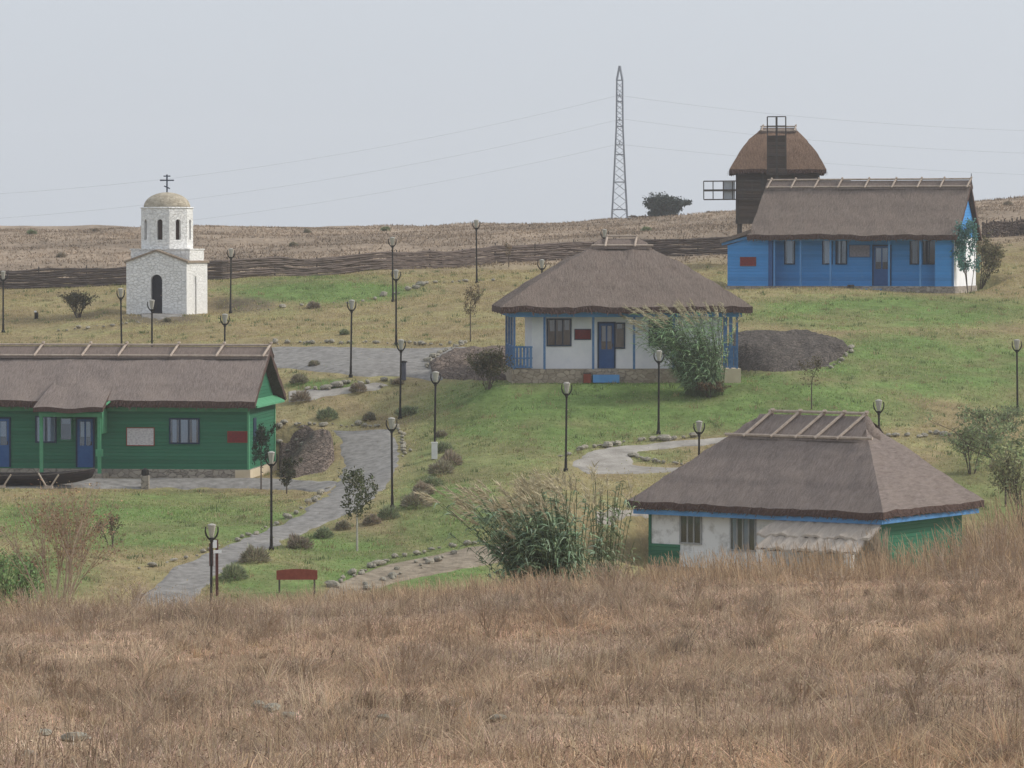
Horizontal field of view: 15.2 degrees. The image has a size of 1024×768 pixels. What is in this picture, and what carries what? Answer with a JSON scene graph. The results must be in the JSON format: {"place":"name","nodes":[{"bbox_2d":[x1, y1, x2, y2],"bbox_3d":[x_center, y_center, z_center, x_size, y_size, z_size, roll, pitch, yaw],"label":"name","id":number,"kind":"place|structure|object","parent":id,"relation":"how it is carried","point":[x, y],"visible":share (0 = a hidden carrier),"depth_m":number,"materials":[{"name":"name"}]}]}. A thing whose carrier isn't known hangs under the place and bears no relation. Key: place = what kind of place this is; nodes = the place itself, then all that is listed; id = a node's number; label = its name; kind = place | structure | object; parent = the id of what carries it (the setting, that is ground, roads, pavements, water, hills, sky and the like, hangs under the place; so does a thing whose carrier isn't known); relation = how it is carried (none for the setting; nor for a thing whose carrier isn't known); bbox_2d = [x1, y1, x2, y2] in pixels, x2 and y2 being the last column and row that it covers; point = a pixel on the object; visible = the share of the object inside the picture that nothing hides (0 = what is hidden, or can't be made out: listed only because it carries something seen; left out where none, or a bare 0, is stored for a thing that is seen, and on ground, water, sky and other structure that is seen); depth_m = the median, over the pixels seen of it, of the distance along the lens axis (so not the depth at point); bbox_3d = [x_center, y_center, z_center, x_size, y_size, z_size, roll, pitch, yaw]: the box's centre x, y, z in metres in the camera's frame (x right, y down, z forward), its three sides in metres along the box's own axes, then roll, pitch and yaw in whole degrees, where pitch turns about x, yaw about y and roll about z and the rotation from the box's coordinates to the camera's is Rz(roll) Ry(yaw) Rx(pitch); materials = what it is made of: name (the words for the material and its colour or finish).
{"place":"outdoors","nodes":[
{"label":"outdoors","id":0,"kind":"place"},
{"bbox_2d":[0,478,336,491],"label":"pavement","id":1,"kind":"structure","parent":0,"point":[194,483],"depth_m":160.90,"materials":[{"name":"concrete"}]},
{"bbox_2d":[0,468,94,484],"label":"boat","id":2,"kind":"object","parent":1,"relation":"on","point":[31,478],"visible":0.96,"depth_m":159.03,"materials":[{"name":"brown wood"}]},
{"bbox_2d":[132,429,399,606],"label":"path","id":3,"kind":"structure","parent":0,"point":[369,451],"depth_m":148.26,"materials":[{"name":"stone"}]},
{"bbox_2d":[272,346,465,380],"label":"road","id":4,"kind":"structure","parent":0,"point":[369,362],"depth_m":182.07,"materials":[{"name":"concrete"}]},
{"bbox_2d":[322,544,513,601],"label":"dirt path","id":5,"kind":"structure","parent":0,"point":[450,562],"depth_m":136.66,"materials":[{"name":"soil"}]},
{"bbox_2d":[0,197,1023,767],"bbox_3d":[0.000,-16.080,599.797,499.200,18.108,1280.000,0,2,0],"label":"ground","id":6,"kind":"structure","parent":0,"point":[638,535],"depth_m":167.58,"materials":[{"name":"plant"}]},
{"bbox_2d":[2,648,38,677],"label":"dead weed","id":7,"kind":"object","parent":6,"relation":"on","point":[34,657],"visible":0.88,"depth_m":56.11,"materials":[{"name":"brown plant"}]},
{"bbox_2d":[0,548,50,612],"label":"shrub","id":8,"kind":"object","parent":6,"relation":"on","point":[23,580],"visible":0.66,"depth_m":85.95,"materials":[{"name":"green plant"}]},
{"bbox_2d":[14,584,69,627],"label":"dead weed","id":9,"kind":"object","parent":6,"relation":"on","point":[22,602],"visible":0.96,"depth_m":67.50,"materials":[{"name":"brown plant"}]},
{"bbox_2d":[40,670,84,699],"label":"dead weed","id":10,"kind":"object","parent":6,"relation":"on","point":[53,680],"visible":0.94,"depth_m":48.45,"materials":[{"name":"brown plant"}]},
{"bbox_2d":[0,479,136,611],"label":"dry shrub","id":11,"kind":"object","parent":6,"relation":"on","point":[70,553],"visible":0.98,"depth_m":82.05,"materials":[{"name":"brown plant"}]},
{"bbox_2d":[56,290,99,317],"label":"shrub","id":12,"kind":"object","parent":6,"relation":"on","point":[75,299],"visible":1,"depth_m":206.42,"materials":[{"name":"green plant"}]},
{"bbox_2d":[52,596,107,639],"bbox_3d":[-7.036,3.800,62.314,0.942,0.722,0.846,0,2,0],"label":"dead weed","id":13,"kind":"object","parent":6,"relation":"on","point":[95,615],"visible":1,"depth_m":62.34,"materials":[{"name":"brown plant"}]},
{"bbox_2d":[94,580,156,617],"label":"dead weed","id":14,"kind":"object","parent":6,"relation":"on","point":[138,599],"visible":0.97,"depth_m":69.32,"materials":[{"name":"brown plant"}]},
{"bbox_2d":[0,341,286,477],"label":"green house","id":15,"kind":"structure","parent":6,"relation":"on","point":[70,406],"depth_m":163.97,"materials":[{"name":"wood"}]},
{"bbox_2d":[0,417,10,466],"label":"door","id":16,"kind":"structure","parent":15,"relation":"in","point":[5,422],"depth_m":164.23,"materials":[{"name":"blue paint"}]},
{"bbox_2d":[35,416,56,442],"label":"window","id":17,"kind":"structure","parent":15,"relation":"in","point":[49,423],"depth_m":164.03,"materials":[{"name":"grey glass"}]},
{"bbox_2d":[59,417,72,440],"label":"window","id":18,"kind":"structure","parent":15,"relation":"in","point":[65,423],"depth_m":163.95,"materials":[{"name":"grey glass"}]},
{"bbox_2d":[76,417,94,466],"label":"door","id":19,"kind":"structure","parent":15,"relation":"in","point":[85,426],"depth_m":163.87,"materials":[{"name":"blue paint"}]},
{"bbox_2d":[126,427,154,445],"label":"wall sign","id":20,"kind":"object","parent":15,"relation":"attached to","point":[140,436],"visible":1,"depth_m":163.61,"materials":[{"name":"white paint"}]},
{"bbox_2d":[169,418,199,443],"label":"window","id":21,"kind":"structure","parent":15,"relation":"in","point":[181,430],"depth_m":163.43,"materials":[{"name":"grey glass"}]},
{"bbox_2d":[227,431,247,442],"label":"wall sign","id":22,"kind":"object","parent":15,"relation":"attached to","point":[237,436],"visible":1,"depth_m":163.18,"materials":[{"name":"red paint"}]},
{"bbox_2d":[124,174,208,314],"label":"chapel","id":23,"kind":"structure","parent":6,"relation":"on","point":[166,267],"depth_m":205.67,"materials":[{"name":"paint"}]},
{"bbox_2d":[152,275,161,312],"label":"door","id":24,"kind":"structure","parent":23,"relation":"in","point":[156,280],"depth_m":205.54,"materials":[{"name":"wood"}]},
{"bbox_2d":[157,685,201,713],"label":"dead weed","id":25,"kind":"object","parent":6,"relation":"on","point":[178,691],"visible":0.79,"depth_m":47.13,"materials":[{"name":"brown plant"}]},
{"bbox_2d":[188,597,229,627],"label":"dead weed","id":26,"kind":"object","parent":6,"relation":"on","point":[216,607],"visible":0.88,"depth_m":64.92,"materials":[{"name":"brown plant"}]},
{"bbox_2d":[205,523,218,603],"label":"street lamp","id":27,"kind":"object","parent":6,"relation":"on","point":[211,527],"visible":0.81,"depth_m":124.99,"materials":[{"name":"black metal"}]},
{"bbox_2d":[209,539,221,595],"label":"signpost","id":28,"kind":"object","parent":6,"relation":"on","point":[216,551],"visible":0.8,"depth_m":131.22,"materials":[{"name":"red wood"}]},
{"bbox_2d":[218,561,248,579],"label":"shrub","id":29,"kind":"object","parent":6,"relation":"on","point":[231,570],"visible":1,"depth_m":133.72,"materials":[{"name":"green plant"}]},
{"bbox_2d":[238,542,272,562],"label":"shrub","id":30,"kind":"object","parent":6,"relation":"on","point":[258,554],"visible":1,"depth_m":136.90,"materials":[{"name":"brown plant"}]},
{"bbox_2d":[242,608,283,638],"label":"dead weed","id":31,"kind":"object","parent":6,"relation":"on","point":[274,622],"visible":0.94,"depth_m":61.72,"materials":[{"name":"brown plant"}]},
{"bbox_2d":[251,423,276,488],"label":"young tree","id":32,"kind":"object","parent":6,"relation":"on","point":[262,439],"visible":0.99,"depth_m":160.18,"materials":[{"name":"green plant"}]},
{"bbox_2d":[265,451,277,549],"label":"street lamp","id":33,"kind":"object","parent":6,"relation":"on","point":[271,454],"visible":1,"depth_m":139.98,"materials":[{"name":"black metal"}]},
{"bbox_2d":[276,457,303,493],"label":"young tree","id":34,"kind":"object","parent":6,"relation":"on","point":[289,464],"visible":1,"depth_m":158.73,"materials":[{"name":"green plant"}]},
{"bbox_2d":[276,569,316,591],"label":"notice board","id":35,"kind":"object","parent":6,"relation":"on","point":[297,574],"visible":0.89,"depth_m":131.49,"materials":[{"name":"red paint"}]},
{"bbox_2d":[285,533,314,548],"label":"shrub","id":36,"kind":"object","parent":6,"relation":"on","point":[299,541],"visible":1,"depth_m":141.46,"materials":[{"name":"brown plant"}]},
{"bbox_2d":[279,425,334,477],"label":"rubble bank","id":37,"kind":"structure","parent":6,"relation":"on","point":[315,450],"depth_m":165.57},
{"bbox_2d":[288,653,336,684],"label":"dead weed","id":38,"kind":"object","parent":6,"relation":"on","point":[320,663],"visible":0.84,"depth_m":51.46,"materials":[{"name":"brown plant"}]},
{"bbox_2d":[289,383,387,401],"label":"footpath","id":39,"kind":"structure","parent":6,"relation":"on","point":[315,394],"depth_m":176.26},
{"bbox_2d":[337,466,377,550],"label":"young tree","id":40,"kind":"object","parent":6,"relation":"on","point":[355,479],"visible":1,"depth_m":141.25,"materials":[{"name":"green plant"}]},
{"bbox_2d":[0,237,729,288],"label":"wattle fence","id":41,"kind":"object","parent":6,"relation":"on","point":[274,265],"visible":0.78,"depth_m":229.23,"materials":[{"name":"wicker"}]},
{"bbox_2d":[353,611,403,645],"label":"dead weed","id":42,"kind":"object","parent":6,"relation":"on","point":[367,622],"visible":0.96,"depth_m":60.50,"materials":[{"name":"brown plant"}]},
{"bbox_2d":[386,417,397,507],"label":"street lamp","id":43,"kind":"object","parent":6,"relation":"on","point":[391,420],"visible":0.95,"depth_m":147.94,"materials":[{"name":"black metal"}]},
{"bbox_2d":[377,642,442,687],"bbox_3d":[-1.378,3.777,51.773,0.958,0.642,0.679,0,2,-12],"label":"dead weed","id":44,"kind":"object","parent":6,"relation":"on","point":[416,654],"visible":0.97,"depth_m":51.80,"materials":[{"name":"brown plant"}]},
{"bbox_2d":[398,487,432,506],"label":"shrub","id":45,"kind":"object","parent":6,"relation":"on","point":[409,499],"visible":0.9,"depth_m":147.75,"materials":[{"name":"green plant"}]},
{"bbox_2d":[392,638,443,673],"bbox_3d":[-1.327,3.959,55.398,0.688,0.572,0.696,1,2,29],"label":"dead weed","id":46,"kind":"object","parent":6,"relation":"on","point":[419,649],"visible":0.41,"depth_m":55.34,"materials":[{"name":"brown plant"}]},
{"bbox_2d":[427,459,453,473],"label":"shrub","id":47,"kind":"object","parent":6,"relation":"on","point":[441,466],"visible":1,"depth_m":155.77,"materials":[{"name":"brown plant"}]},
{"bbox_2d":[431,694,465,721],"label":"dead weed","id":48,"kind":"object","parent":6,"relation":"on","point":[446,701],"visible":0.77,"depth_m":45.28,"materials":[{"name":"brown plant"}]},
{"bbox_2d":[430,345,506,380],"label":"rubble bank","id":49,"kind":"structure","parent":6,"relation":"on","point":[451,364],"depth_m":178.42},
{"bbox_2d":[463,282,483,341],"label":"young tree","id":50,"kind":"object","parent":6,"relation":"on","point":[477,298],"visible":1,"depth_m":186.11,"materials":[{"name":"brown plant"}]},
{"bbox_2d":[459,600,512,637],"bbox_3d":[-0.390,3.799,61.695,0.859,0.627,0.757,0,2,-11],"label":"dead weed","id":51,"kind":"object","parent":6,"relation":"on","point":[489,614],"visible":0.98,"depth_m":61.63,"materials":[{"name":"brown plant"}]},
{"bbox_2d":[463,345,514,389],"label":"shrub","id":52,"kind":"object","parent":6,"relation":"on","point":[491,363],"visible":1,"depth_m":169.53,"materials":[{"name":"green plant"}]},
{"bbox_2d":[0,544,1023,767],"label":"dry grass","id":53,"kind":"structure","parent":6,"relation":"on","point":[662,747],"depth_m":50.09,"materials":[{"name":"plant"}]},
{"bbox_2d":[0,241,1023,613],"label":"lawn grass","id":54,"kind":"structure","parent":6,"relation":"on","point":[372,275],"depth_m":175.04,"materials":[{"name":"plant"}]},
{"bbox_2d":[0,195,1023,283],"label":"hill grass","id":55,"kind":"structure","parent":6,"relation":"on","point":[486,226],"depth_m":282.91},
{"bbox_2d":[0,489,1023,615],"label":"tall weeds","id":56,"kind":"object","parent":6,"relation":"on","point":[1017,533],"visible":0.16,"depth_m":74.40,"materials":[{"name":"brown plant"}]},
{"bbox_2d":[413,466,632,585],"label":"reed clump","id":57,"kind":"object","parent":6,"relation":"on","point":[537,549],"visible":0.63,"depth_m":91.84,"materials":[{"name":"green plant"}]},
{"bbox_2d":[518,574,572,610],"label":"dead weed","id":58,"kind":"object","parent":6,"relation":"on","point":[544,587],"visible":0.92,"depth_m":65.89,"materials":[{"name":"brown plant"}]},
{"bbox_2d":[531,673,570,703],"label":"dead weed","id":59,"kind":"object","parent":6,"relation":"on","point":[559,683],"visible":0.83,"depth_m":47.45,"materials":[{"name":"brown plant"}]},
{"bbox_2d":[561,382,571,471],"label":"street lamp","id":60,"kind":"object","parent":6,"relation":"on","point":[566,387],"visible":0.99,"depth_m":154.32,"materials":[{"name":"black metal"}]},
{"bbox_2d":[552,592,600,629],"bbox_3d":[1.093,3.715,63.010,0.933,0.637,1.108,0,2,0],"label":"dead weed","id":61,"kind":"object","parent":6,"relation":"on","point":[560,608],"visible":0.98,"depth_m":63.02,"materials":[{"name":"brown plant"}]},
{"bbox_2d":[582,460,640,578],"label":"reed clump","id":62,"kind":"object","parent":6,"relation":"on","point":[613,531],"visible":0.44,"depth_m":93.33,"materials":[{"name":"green plant"}]},
{"bbox_2d":[587,559,639,597],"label":"dead weed","id":63,"kind":"object","parent":6,"relation":"on","point":[602,580],"visible":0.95,"depth_m":68.59,"materials":[{"name":"brown plant"}]},
{"bbox_2d":[611,66,627,217],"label":"power pylon","id":64,"kind":"object","parent":6,"relation":"on","point":[619,141],"visible":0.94,"depth_m":698.05,"materials":[{"name":"metal"}]},
{"bbox_2d":[490,234,752,382],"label":"white house","id":65,"kind":"structure","parent":6,"relation":"on","point":[596,286],"depth_m":171.30,"materials":[{"name":"beige stone"}]},
{"bbox_2d":[546,318,571,345],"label":"window","id":66,"kind":"structure","parent":65,"relation":"in","point":[558,331],"depth_m":171.32,"materials":[{"name":"grey glass"}]},
{"bbox_2d":[597,322,615,367],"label":"door","id":67,"kind":"structure","parent":65,"relation":"in","point":[606,331],"depth_m":171.40,"materials":[{"name":"blue paint"}]},
{"bbox_2d":[614,322,624,348],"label":"window","id":68,"kind":"structure","parent":65,"relation":"in","point":[620,326],"depth_m":171.44,"materials":[{"name":"grey glass"}]},
{"bbox_2d":[626,619,667,648],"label":"dead weed","id":69,"kind":"object","parent":6,"relation":"on","point":[642,628],"visible":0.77,"depth_m":58.33,"materials":[{"name":"brown plant"}]},
{"bbox_2d":[653,350,663,433],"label":"street lamp","id":70,"kind":"object","parent":6,"relation":"on","point":[658,354],"visible":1,"depth_m":163.26,"materials":[{"name":"black metal"}]},
{"bbox_2d":[641,191,691,216],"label":"tree","id":71,"kind":"object","parent":6,"relation":"on","point":[665,205],"visible":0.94,"depth_m":419.02,"materials":[{"name":"green plant"}]},
{"bbox_2d":[619,298,739,395],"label":"reed clump","id":72,"kind":"object","parent":6,"relation":"on","point":[702,357],"visible":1,"depth_m":167.98,"materials":[{"name":"green plant"}]},
{"bbox_2d":[662,571,712,606],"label":"dead weed","id":73,"kind":"object","parent":6,"relation":"on","point":[700,585],"visible":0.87,"depth_m":66.08,"materials":[{"name":"brown plant"}]},
{"bbox_2d":[695,381,732,396],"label":"shrub","id":74,"kind":"object","parent":6,"relation":"on","point":[702,386],"visible":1,"depth_m":167.74,"materials":[{"name":"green plant"}]},
{"bbox_2d":[731,599,774,629],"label":"dead weed","id":75,"kind":"object","parent":6,"relation":"on","point":[758,608],"visible":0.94,"depth_m":60.72,"materials":[{"name":"brown plant"}]},
{"bbox_2d":[703,116,850,233],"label":"windmill","id":76,"kind":"object","parent":6,"relation":"on","point":[763,155],"visible":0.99,"depth_m":226.50,"materials":[{"name":"brown wood"}]},
{"bbox_2d":[733,329,848,371],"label":"rubble bank","id":77,"kind":"structure","parent":6,"relation":"on","point":[773,350],"depth_m":179.55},
{"bbox_2d":[780,673,822,703],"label":"dead weed","id":78,"kind":"object","parent":6,"relation":"on","point":[791,683],"visible":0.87,"depth_m":46.11,"materials":[{"name":"brown plant"}]},
{"bbox_2d":[626,408,983,574],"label":"house","id":79,"kind":"structure","parent":6,"relation":"on","point":[769,478],"depth_m":142.35,"materials":[{"name":"stone"}]},
{"bbox_2d":[679,516,701,544],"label":"window","id":80,"kind":"structure","parent":79,"relation":"in","point":[690,527],"depth_m":143.63,"materials":[{"name":"grey glass"}]},
{"bbox_2d":[729,518,755,551],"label":"window","id":81,"kind":"structure","parent":79,"relation":"in","point":[742,530],"depth_m":142.30,"materials":[{"name":"grey glass"}]},
{"bbox_2d":[797,356,822,408],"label":"young tree","id":82,"kind":"object","parent":6,"relation":"on","point":[818,366],"visible":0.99,"depth_m":166.23,"materials":[{"name":"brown plant"}]},
{"bbox_2d":[801,562,850,600],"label":"dead weed","id":83,"kind":"object","parent":6,"relation":"on","point":[834,579],"visible":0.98,"depth_m":66.30,"materials":[{"name":"brown plant"}]},
{"bbox_2d":[720,173,981,292],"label":"blue house","id":84,"kind":"structure","parent":6,"relation":"on","point":[804,232],"depth_m":207.70,"materials":[{"name":"stone"}]},
{"bbox_2d":[784,241,794,263],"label":"window","id":85,"kind":"structure","parent":84,"relation":"in","point":[789,246],"depth_m":208.52,"materials":[{"name":"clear glass"}]},
{"bbox_2d":[835,241,846,264],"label":"window","id":86,"kind":"structure","parent":84,"relation":"in","point":[840,246],"depth_m":207.66,"materials":[{"name":"grey glass"}]},
{"bbox_2d":[849,245,869,256],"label":"wall sign","id":87,"kind":"object","parent":84,"relation":"attached to","point":[859,250],"visible":1,"depth_m":207.36,"materials":[{"name":"paint"}]},
{"bbox_2d":[872,245,890,285],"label":"door","id":88,"kind":"structure","parent":84,"relation":"in","point":[879,252],"depth_m":207.05,"materials":[{"name":"blue paint"}]},
{"bbox_2d":[922,241,934,264],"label":"window","id":89,"kind":"structure","parent":84,"relation":"in","point":[928,247],"depth_m":206.29,"materials":[{"name":"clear glass"}]},
{"bbox_2d":[881,580,930,612],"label":"dead weed","id":90,"kind":"object","parent":6,"relation":"on","point":[903,589],"visible":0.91,"depth_m":63.70,"materials":[{"name":"brown plant"}]},
{"bbox_2d":[892,678,944,718],"bbox_3d":[4.598,3.626,44.010,0.467,0.500,0.777,2,3,43],"label":"dead weed","id":91,"kind":"object","parent":6,"relation":"on","point":[908,697],"visible":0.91,"depth_m":43.94,"materials":[{"name":"brown plant"}]},
{"bbox_2d":[901,645,964,690],"bbox_3d":[5.199,3.530,47.770,0.819,0.587,0.759,-1,2,-20],"label":"dead weed","id":92,"kind":"object","parent":6,"relation":"on","point":[949,664],"visible":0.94,"depth_m":47.73,"materials":[{"name":"brown plant"}]},
{"bbox_2d":[950,216,981,292],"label":"tree","id":93,"kind":"object","parent":6,"relation":"on","point":[962,240],"visible":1,"depth_m":204.89,"materials":[{"name":"green plant"}]},
{"bbox_2d":[941,417,1002,474],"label":"shrub","id":94,"kind":"object","parent":6,"relation":"on","point":[966,451],"visible":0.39,"depth_m":154.20,"materials":[{"name":"green plant"}]},
{"bbox_2d":[922,409,1023,506],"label":"young tree","id":95,"kind":"object","parent":6,"relation":"on","point":[987,439],"visible":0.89,"depth_m":148.56,"materials":[{"name":"green plant"}]},
{"bbox_2d":[944,565,1008,613],"bbox_3d":[7.692,3.418,63.767,1.056,0.811,1.078,0,2,0],"label":"dead weed","id":96,"kind":"object","parent":6,"relation":"on","point":[974,582],"visible":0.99,"depth_m":63.76,"materials":[{"name":"brown plant"}]},
{"bbox_2d":[952,404,1023,437],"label":"shrub","id":97,"kind":"object","parent":6,"relation":"on","point":[979,415],"visible":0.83,"depth_m":161.55,"materials":[{"name":"green plant"}]},
{"bbox_2d":[954,518,1023,576],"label":"dead weed","id":98,"kind":"object","parent":6,"relation":"on","point":[991,538],"visible":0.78,"depth_m":70.51,"materials":[{"name":"brown plant"}]},
{"bbox_2d":[976,231,1006,288],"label":"shrub","id":99,"kind":"object","parent":6,"relation":"on","point":[989,252],"visible":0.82,"depth_m":212.12,"materials":[{"name":"green plant"}]},
{"bbox_2d":[978,539,1023,593],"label":"dead weed","id":100,"kind":"object","parent":6,"relation":"on","point":[1014,554],"visible":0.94,"depth_m":66.27,"materials":[{"name":"brown plant"}]},
{"bbox_2d":[980,440,1023,525],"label":"shrub","id":101,"kind":"object","parent":6,"relation":"on","point":[1015,473],"visible":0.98,"depth_m":146.13,"materials":[{"name":"green plant"}]},
{"bbox_2d":[981,216,1023,237],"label":"wattle fence","id":102,"kind":"object","parent":6,"relation":"on","point":[1003,227],"visible":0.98,"depth_m":238.76,"materials":[{"name":"brown wood"}]},
{"bbox_2d":[0,0,1023,226],"label":"sky","id":103,"kind":"structure","parent":0,"point":[96,93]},
{"bbox_2d":[597,508,648,524],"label":"gravel path","id":104,"kind":"structure","parent":0,"point":[623,516],"depth_m":147.64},
{"bbox_2d":[573,437,725,473],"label":"gravel path","id":105,"kind":"structure","parent":0,"point":[611,459],"depth_m":157.44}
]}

